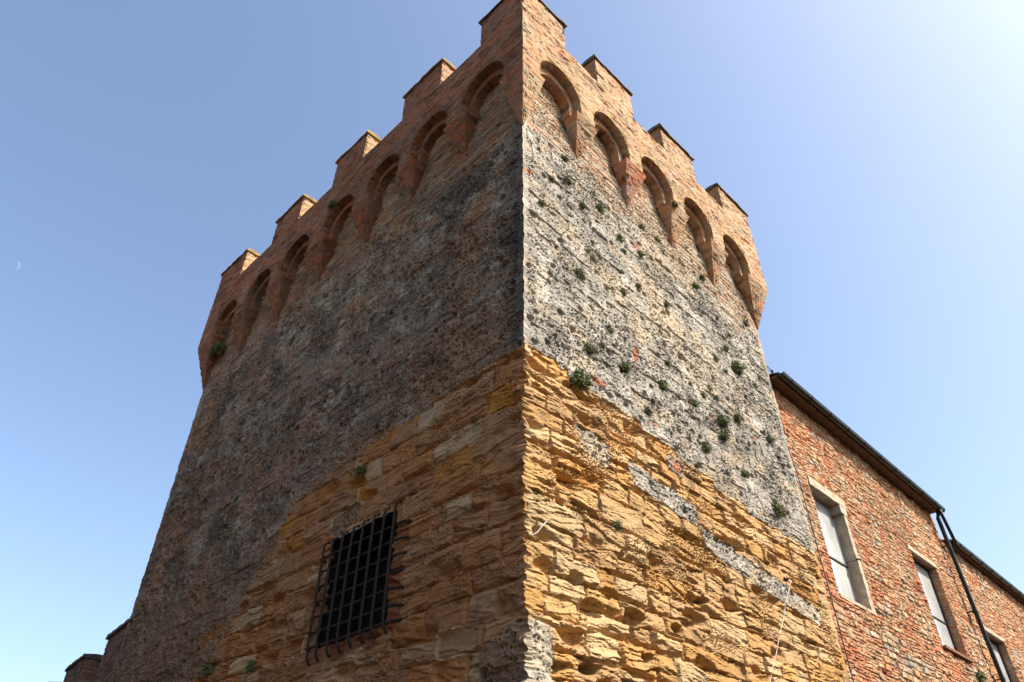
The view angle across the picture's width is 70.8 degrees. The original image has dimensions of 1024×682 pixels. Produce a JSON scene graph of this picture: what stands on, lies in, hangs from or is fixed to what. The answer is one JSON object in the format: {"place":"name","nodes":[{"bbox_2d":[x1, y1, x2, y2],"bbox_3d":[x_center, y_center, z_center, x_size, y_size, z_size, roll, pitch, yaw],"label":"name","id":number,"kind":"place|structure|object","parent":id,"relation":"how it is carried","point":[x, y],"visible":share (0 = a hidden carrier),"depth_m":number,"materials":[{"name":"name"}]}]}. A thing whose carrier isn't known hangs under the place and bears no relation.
{"place":"outdoors","nodes":[
{"label":"outdoors","id":0,"kind":"place"},
{"bbox_2d":[0,0,1023,681],"label":"sky","id":1,"kind":"structure","parent":0,"point":[872,151],"materials":[{"name":"blue"}]},
{"bbox_3d":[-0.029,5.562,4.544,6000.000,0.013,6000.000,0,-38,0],"label":"ground","id":2,"kind":"structure","parent":0,"visible":0},
{"bbox_2d":[63,616,135,681],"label":"crenellated wall","id":3,"kind":"structure","parent":2,"relation":"on","point":[85,667],"depth_m":14.79,"materials":[{"name":"brick"}]},
{"bbox_2d":[110,0,848,681],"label":"fortified tower","id":4,"kind":"structure","parent":2,"relation":"on","point":[416,316],"depth_m":11.02,"materials":[{"name":"stone"}]},
{"bbox_2d":[198,660,214,678],"bbox_3d":[-4.598,4.952,10.854,0.312,0.299,0.298,0,-38,0],"label":"wall plant","id":5,"kind":"object","parent":4,"relation":"attached to","point":[207,669],"depth_m":10.81,"materials":[{"name":"green plant"}]},
{"bbox_2d":[207,338,225,358],"bbox_3d":[-7.197,0.181,17.588,0.600,0.507,0.415,-23,-43,27],"label":"wall plant","id":6,"kind":"object","parent":4,"relation":"attached to","point":[217,349],"depth_m":17.54,"materials":[{"name":"green plant"}]},
{"bbox_2d":[241,658,256,673],"bbox_3d":[-3.634,4.529,9.982,0.246,0.253,0.212,0,-38,0],"label":"wall plant","id":7,"kind":"object","parent":4,"relation":"attached to","point":[251,666],"depth_m":9.97,"materials":[{"name":"green plant"}]},
{"bbox_2d":[326,197,336,209],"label":"wall plant","id":8,"kind":"object","parent":4,"relation":"attached to","point":[331,203],"depth_m":15.53,"materials":[{"name":"green plant"}]},
{"bbox_2d":[353,462,367,478],"bbox_3d":[-2.156,1.836,10.251,0.214,0.250,0.306,16,-41,-20],"label":"wall plant","id":9,"kind":"object","parent":4,"relation":"attached to","point":[360,470],"depth_m":10.21,"materials":[{"name":"green plant"}]},
{"bbox_2d":[538,200,545,209],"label":"wall plant","id":10,"kind":"object","parent":4,"relation":"attached to","point":[541,203],"depth_m":10.76,"materials":[{"name":"green plant"}]},
{"bbox_2d":[548,176,555,182],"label":"wall plant","id":11,"kind":"object","parent":4,"relation":"attached to","point":[552,179],"depth_m":11.40,"materials":[{"name":"green plant"}]},
{"bbox_2d":[561,153,570,163],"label":"wall plant","id":12,"kind":"object","parent":4,"relation":"attached to","point":[565,158],"depth_m":12.11,"materials":[{"name":"green plant"}]},
{"bbox_2d":[562,176,573,186],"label":"wall plant","id":13,"kind":"object","parent":4,"relation":"attached to","point":[567,180],"depth_m":11.77,"materials":[{"name":"green plant"}]},
{"bbox_2d":[574,268,586,280],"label":"wall plant","id":14,"kind":"object","parent":4,"relation":"attached to","point":[577,272],"depth_m":10.62,"materials":[{"name":"green plant"}]},
{"bbox_2d":[566,363,595,397],"bbox_3d":[0.923,0.505,9.306,0.329,0.428,0.410,-18,-41,22],"label":"wall plant","id":15,"kind":"object","parent":4,"relation":"attached to","point":[580,377],"depth_m":9.29,"materials":[{"name":"green plant"}]},
{"bbox_2d":[576,267,587,279],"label":"wall plant","id":16,"kind":"object","parent":4,"relation":"attached to","point":[584,272],"depth_m":10.67,"materials":[{"name":"green plant"}]},
{"bbox_2d":[579,200,587,208],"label":"wall plant","id":17,"kind":"object","parent":4,"relation":"attached to","point":[582,204],"depth_m":11.81,"materials":[{"name":"green plant"}]},
{"bbox_2d":[584,341,596,354],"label":"wall plant","id":18,"kind":"object","parent":4,"relation":"attached to","point":[589,348],"depth_m":9.89,"materials":[{"name":"green plant"}]},
{"bbox_2d":[590,254,598,264],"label":"wall plant","id":19,"kind":"object","parent":4,"relation":"attached to","point":[593,258],"depth_m":11.22,"materials":[{"name":"green plant"}]},
{"bbox_2d":[596,203,605,213],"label":"wall plant","id":20,"kind":"object","parent":4,"relation":"attached to","point":[600,207],"depth_m":12.29,"materials":[{"name":"green plant"}]},
{"bbox_2d":[603,324,614,334],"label":"wall plant","id":21,"kind":"object","parent":4,"relation":"attached to","point":[609,328],"depth_m":10.57,"materials":[{"name":"green plant"}]},
{"bbox_2d":[612,519,623,530],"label":"wall plant","id":22,"kind":"object","parent":4,"relation":"attached to","point":[618,526],"depth_m":8.52,"materials":[{"name":"green plant"}]},
{"bbox_2d":[616,234,625,243],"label":"wall plant","id":23,"kind":"object","parent":4,"relation":"attached to","point":[621,238],"depth_m":12.31,"materials":[{"name":"green plant"}]},
{"bbox_2d":[620,287,628,294],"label":"wall plant","id":24,"kind":"object","parent":4,"relation":"attached to","point":[623,290],"depth_m":11.48,"materials":[{"name":"green plant"}]},
{"bbox_2d":[621,361,634,373],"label":"wall plant","id":25,"kind":"object","parent":4,"relation":"attached to","point":[626,366],"depth_m":10.41,"materials":[{"name":"green plant"}]},
{"bbox_2d":[636,250,645,259],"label":"wall plant","id":26,"kind":"object","parent":4,"relation":"attached to","point":[640,253],"depth_m":12.69,"materials":[{"name":"green plant"}]},
{"bbox_2d":[638,223,646,230],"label":"wall plant","id":27,"kind":"object","parent":4,"relation":"attached to","point":[641,226],"depth_m":13.33,"materials":[{"name":"green plant"}]},
{"bbox_2d":[644,406,654,415],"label":"wall plant","id":28,"kind":"object","parent":4,"relation":"attached to","point":[649,411],"depth_m":10.37,"materials":[{"name":"green plant"}]},
{"bbox_2d":[658,378,669,390],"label":"wall plant","id":29,"kind":"object","parent":4,"relation":"attached to","point":[663,384],"depth_m":11.05,"materials":[{"name":"green plant"}]},
{"bbox_2d":[663,299,671,307],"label":"wall plant","id":30,"kind":"object","parent":4,"relation":"attached to","point":[667,303],"depth_m":12.59,"materials":[{"name":"green plant"}]},
{"bbox_2d":[664,358,672,367],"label":"wall plant","id":31,"kind":"object","parent":4,"relation":"attached to","point":[668,363],"depth_m":11.56,"materials":[{"name":"green plant"}]},
{"bbox_2d":[671,200,678,208],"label":"wall plant","id":32,"kind":"object","parent":4,"relation":"attached to","point":[675,204],"depth_m":14.27,"materials":[{"name":"green plant"}]},
{"bbox_2d":[690,397,700,408],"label":"wall plant","id":33,"kind":"object","parent":4,"relation":"attached to","point":[695,402],"depth_m":11.60,"materials":[{"name":"green plant"}]},
{"bbox_2d":[692,280,701,292],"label":"wall plant","id":34,"kind":"object","parent":4,"relation":"attached to","point":[696,285],"depth_m":13.96,"materials":[{"name":"green plant"}]},
{"bbox_2d":[699,273,706,280],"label":"wall plant","id":35,"kind":"object","parent":4,"relation":"attached to","point":[701,275],"depth_m":14.50,"materials":[{"name":"green plant"}]},
{"bbox_2d":[700,440,711,453],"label":"wall plant","id":36,"kind":"object","parent":4,"relation":"attached to","point":[705,445],"depth_m":11.15,"materials":[{"name":"green plant"}]},
{"bbox_2d":[706,384,714,393],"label":"wall plant","id":37,"kind":"object","parent":4,"relation":"attached to","point":[710,388],"depth_m":12.30,"materials":[{"name":"green plant"}]},
{"bbox_2d":[712,352,719,361],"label":"wall plant","id":38,"kind":"object","parent":4,"relation":"attached to","point":[716,359],"depth_m":13.11,"materials":[{"name":"green plant"}]},
{"bbox_2d":[717,411,732,426],"bbox_3d":[3.561,1.345,12.117,0.287,0.332,0.289,0,-38,0],"label":"wall plant","id":39,"kind":"object","parent":4,"relation":"attached to","point":[724,421],"depth_m":12.06,"materials":[{"name":"green plant"}]},
{"bbox_2d":[719,428,730,440],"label":"wall plant","id":40,"kind":"object","parent":4,"relation":"attached to","point":[725,434],"depth_m":11.85,"materials":[{"name":"green plant"}]},
{"bbox_2d":[722,344,729,352],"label":"wall plant","id":41,"kind":"object","parent":4,"relation":"attached to","point":[725,347],"depth_m":13.72,"materials":[{"name":"green plant"}]},
{"bbox_2d":[733,413,743,425],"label":"wall plant","id":42,"kind":"object","parent":4,"relation":"attached to","point":[737,418],"depth_m":12.62,"materials":[{"name":"green plant"}]},
{"bbox_2d":[731,358,748,375],"bbox_3d":[4.311,0.488,13.686,0.339,0.419,0.412,-29,-46,32],"label":"wall plant","id":43,"kind":"object","parent":4,"relation":"attached to","point":[738,368],"depth_m":13.66,"materials":[{"name":"green plant"}]},
{"bbox_2d":[740,465,750,477],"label":"wall plant","id":44,"kind":"object","parent":4,"relation":"attached to","point":[745,473],"depth_m":11.82,"materials":[{"name":"green plant"}]},
{"bbox_2d":[743,318,749,327],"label":"wall plant","id":45,"kind":"object","parent":4,"relation":"attached to","point":[746,322],"depth_m":15.23,"materials":[{"name":"green plant"}]},
{"bbox_2d":[766,435,777,442],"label":"wall plant","id":46,"kind":"object","parent":4,"relation":"attached to","point":[769,438],"depth_m":13.35,"materials":[{"name":"green plant"}]},
{"bbox_2d":[771,499,787,520],"bbox_3d":[4.497,2.824,12.136,0.288,0.351,0.497,-18,-41,22],"label":"wall plant","id":47,"kind":"object","parent":4,"relation":"attached to","point":[779,509],"depth_m":12.09,"materials":[{"name":"green plant"}]},
{"bbox_2d":[770,577,791,681],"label":"hanging rope","id":48,"kind":"object","parent":4,"relation":"hanging from","point":[786,579],"visible":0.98,"depth_m":10.35,"materials":[{"name":"fabric"}]},
{"bbox_2d":[769,371,1005,681],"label":"brick house","id":49,"kind":"structure","parent":2,"relation":"on","point":[900,606],"depth_m":15.52,"materials":[{"name":"brick"}]},
{"bbox_2d":[787,444,853,681],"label":"wall cable","id":50,"kind":"object","parent":49,"relation":"attached to","point":[823,568],"depth_m":12.45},
{"bbox_2d":[807,475,876,615],"bbox_3d":[6.342,4.027,14.120,0.439,2.400,1.636,-31,-47,34],"label":"window","id":51,"kind":"structure","parent":49,"relation":"in","point":[849,575],"depth_m":14.36,"materials":[{"name":"glass"}]},
{"bbox_2d":[906,544,973,662],"bbox_3d":[10.006,6.259,17.130,0.411,2.357,1.849,-31,-47,34],"label":"window","id":52,"kind":"structure","parent":49,"relation":"in","point":[946,630],"depth_m":17.49,"materials":[{"name":"glass"}]},
{"bbox_2d":[975,669,987,681],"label":"wall plant","id":53,"kind":"object","parent":49,"relation":"attached to","point":[980,677],"depth_m":16.67,"materials":[{"name":"green plant"}]},
{"bbox_2d":[940,539,1023,681],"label":"brick house","id":54,"kind":"structure","parent":2,"relation":"on","point":[998,599],"depth_m":20.41,"materials":[{"name":"brick"}]},
{"bbox_2d":[975,626,1018,681],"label":"window","id":55,"kind":"structure","parent":54,"relation":"in","point":[998,648],"depth_m":19.61,"materials":[{"name":"stone"}]}
]}

